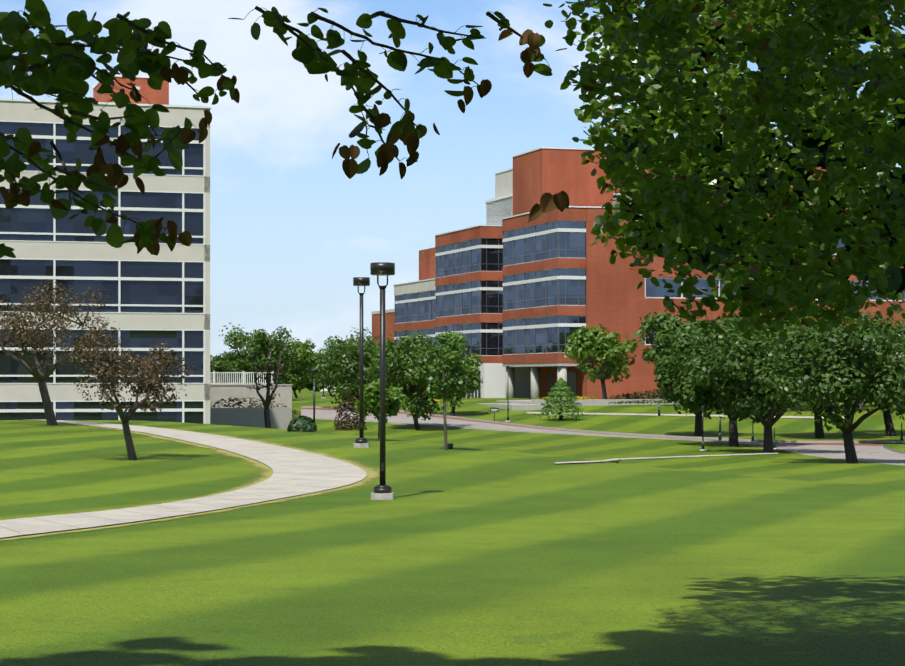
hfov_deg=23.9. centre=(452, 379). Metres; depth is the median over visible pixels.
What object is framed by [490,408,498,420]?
info sign
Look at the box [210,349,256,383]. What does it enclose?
tree
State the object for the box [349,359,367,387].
tree
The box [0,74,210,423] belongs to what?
grey office building
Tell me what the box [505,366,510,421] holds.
lamp post
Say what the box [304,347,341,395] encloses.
tree
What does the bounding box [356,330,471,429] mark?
tree
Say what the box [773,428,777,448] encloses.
green post
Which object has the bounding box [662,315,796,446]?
pear tree
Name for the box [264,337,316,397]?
tree
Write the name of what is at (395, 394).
green lime tree
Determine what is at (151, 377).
crab tree
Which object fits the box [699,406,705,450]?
lamp post
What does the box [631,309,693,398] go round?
tree
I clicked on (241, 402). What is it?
shrub
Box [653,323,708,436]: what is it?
pear tree
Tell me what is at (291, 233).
sky
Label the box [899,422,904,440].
green post
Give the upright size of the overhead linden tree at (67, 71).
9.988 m
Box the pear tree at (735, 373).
[674,323,838,452]
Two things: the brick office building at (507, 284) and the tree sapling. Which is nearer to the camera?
the tree sapling
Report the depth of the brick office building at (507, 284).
197.32 m
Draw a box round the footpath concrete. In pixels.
[0,419,366,537]
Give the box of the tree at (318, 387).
[306,352,325,391]
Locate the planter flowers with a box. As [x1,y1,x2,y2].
[537,395,599,398]
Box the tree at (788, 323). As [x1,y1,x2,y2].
[748,309,827,409]
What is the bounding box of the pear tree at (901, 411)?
[863,319,904,420]
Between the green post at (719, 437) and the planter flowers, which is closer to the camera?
the green post at (719, 437)
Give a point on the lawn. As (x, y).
(492, 548)
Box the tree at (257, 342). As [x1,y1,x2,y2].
[219,322,309,383]
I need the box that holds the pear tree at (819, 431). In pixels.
[791,317,853,437]
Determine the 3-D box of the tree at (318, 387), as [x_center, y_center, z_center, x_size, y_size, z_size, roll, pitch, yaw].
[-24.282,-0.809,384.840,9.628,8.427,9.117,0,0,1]
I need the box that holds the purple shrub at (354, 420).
[334,396,366,430]
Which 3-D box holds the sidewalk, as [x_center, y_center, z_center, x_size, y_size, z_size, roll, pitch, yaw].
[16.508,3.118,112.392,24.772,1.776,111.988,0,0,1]
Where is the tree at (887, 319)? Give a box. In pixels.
[813,311,903,410]
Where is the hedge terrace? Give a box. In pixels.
[605,389,807,398]
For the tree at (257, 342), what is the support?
on the lawn
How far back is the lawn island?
123.00 m
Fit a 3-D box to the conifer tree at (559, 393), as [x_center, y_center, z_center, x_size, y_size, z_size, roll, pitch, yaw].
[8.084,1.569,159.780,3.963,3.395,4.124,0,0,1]
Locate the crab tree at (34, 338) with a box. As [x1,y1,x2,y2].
[0,278,122,424]
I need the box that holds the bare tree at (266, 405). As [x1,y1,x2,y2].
[246,339,288,427]
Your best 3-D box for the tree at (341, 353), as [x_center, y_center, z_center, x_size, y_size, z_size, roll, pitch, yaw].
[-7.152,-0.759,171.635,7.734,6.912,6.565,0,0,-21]
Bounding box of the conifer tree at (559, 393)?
[534,378,586,419]
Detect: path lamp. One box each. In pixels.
[310,369,318,420]
[321,361,325,397]
[353,277,369,447]
[370,262,394,499]
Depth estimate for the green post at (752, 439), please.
133.47 m
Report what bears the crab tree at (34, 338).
on the lawn
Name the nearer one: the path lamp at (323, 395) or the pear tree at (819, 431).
the pear tree at (819, 431)
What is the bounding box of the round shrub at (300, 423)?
[287,415,317,431]
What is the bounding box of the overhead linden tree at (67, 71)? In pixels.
[0,0,568,257]
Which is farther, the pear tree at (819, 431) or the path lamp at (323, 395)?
the path lamp at (323, 395)
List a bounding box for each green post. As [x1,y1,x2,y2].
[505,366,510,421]
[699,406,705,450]
[718,420,722,440]
[750,423,755,441]
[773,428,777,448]
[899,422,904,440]
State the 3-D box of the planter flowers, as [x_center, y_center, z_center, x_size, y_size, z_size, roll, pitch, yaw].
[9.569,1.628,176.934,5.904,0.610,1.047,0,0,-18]
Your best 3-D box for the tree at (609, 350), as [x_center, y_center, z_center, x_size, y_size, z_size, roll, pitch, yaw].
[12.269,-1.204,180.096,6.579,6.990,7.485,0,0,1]
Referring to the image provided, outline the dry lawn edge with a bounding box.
[0,420,379,540]
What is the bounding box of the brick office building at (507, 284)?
[371,147,904,410]
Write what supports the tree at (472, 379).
on the lawn
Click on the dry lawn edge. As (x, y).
(372, 473)
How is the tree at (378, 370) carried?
on the lawn
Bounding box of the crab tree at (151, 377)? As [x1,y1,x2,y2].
[68,324,200,459]
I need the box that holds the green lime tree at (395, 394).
[353,379,405,440]
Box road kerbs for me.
[301,406,904,453]
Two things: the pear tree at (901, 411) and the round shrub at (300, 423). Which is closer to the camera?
the round shrub at (300, 423)
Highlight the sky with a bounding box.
[0,0,904,359]
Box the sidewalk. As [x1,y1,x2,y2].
[526,412,843,463]
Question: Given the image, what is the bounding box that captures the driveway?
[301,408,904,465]
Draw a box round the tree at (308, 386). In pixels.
[279,353,322,392]
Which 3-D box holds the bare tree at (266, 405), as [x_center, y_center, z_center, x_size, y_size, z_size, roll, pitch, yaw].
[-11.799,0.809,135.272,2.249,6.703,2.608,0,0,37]
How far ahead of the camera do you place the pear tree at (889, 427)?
142.21 m
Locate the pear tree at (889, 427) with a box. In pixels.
[865,325,903,435]
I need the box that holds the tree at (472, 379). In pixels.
[439,330,483,415]
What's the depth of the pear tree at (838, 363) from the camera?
99.64 m
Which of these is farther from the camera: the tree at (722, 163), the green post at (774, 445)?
the green post at (774, 445)
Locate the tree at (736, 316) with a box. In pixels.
[686,312,748,408]
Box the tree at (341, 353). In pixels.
[313,327,408,409]
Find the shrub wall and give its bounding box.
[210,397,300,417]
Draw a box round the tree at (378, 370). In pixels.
[363,341,423,385]
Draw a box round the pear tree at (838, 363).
[757,312,904,462]
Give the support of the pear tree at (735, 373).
on the lawn
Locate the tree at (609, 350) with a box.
[559,324,636,398]
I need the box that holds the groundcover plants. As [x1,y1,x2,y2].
[609,397,864,403]
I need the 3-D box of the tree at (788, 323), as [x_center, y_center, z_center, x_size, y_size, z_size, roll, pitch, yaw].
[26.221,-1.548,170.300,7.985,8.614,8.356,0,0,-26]
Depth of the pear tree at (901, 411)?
128.85 m
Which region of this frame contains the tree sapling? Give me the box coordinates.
[425,334,468,449]
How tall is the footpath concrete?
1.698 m
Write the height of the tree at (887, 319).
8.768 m
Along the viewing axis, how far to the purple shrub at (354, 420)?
149.43 m
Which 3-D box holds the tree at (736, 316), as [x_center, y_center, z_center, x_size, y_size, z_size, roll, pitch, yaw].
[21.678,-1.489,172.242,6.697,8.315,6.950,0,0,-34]
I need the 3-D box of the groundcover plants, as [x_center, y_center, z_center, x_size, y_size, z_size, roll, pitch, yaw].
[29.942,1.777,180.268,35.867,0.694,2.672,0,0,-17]
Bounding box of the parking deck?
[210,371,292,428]
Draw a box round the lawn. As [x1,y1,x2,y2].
[0,388,904,665]
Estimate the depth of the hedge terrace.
179.56 m
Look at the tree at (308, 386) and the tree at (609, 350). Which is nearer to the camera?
the tree at (609, 350)
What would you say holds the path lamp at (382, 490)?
on the lawn
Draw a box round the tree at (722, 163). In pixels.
[543,0,904,345]
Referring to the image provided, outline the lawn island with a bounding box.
[883,444,904,451]

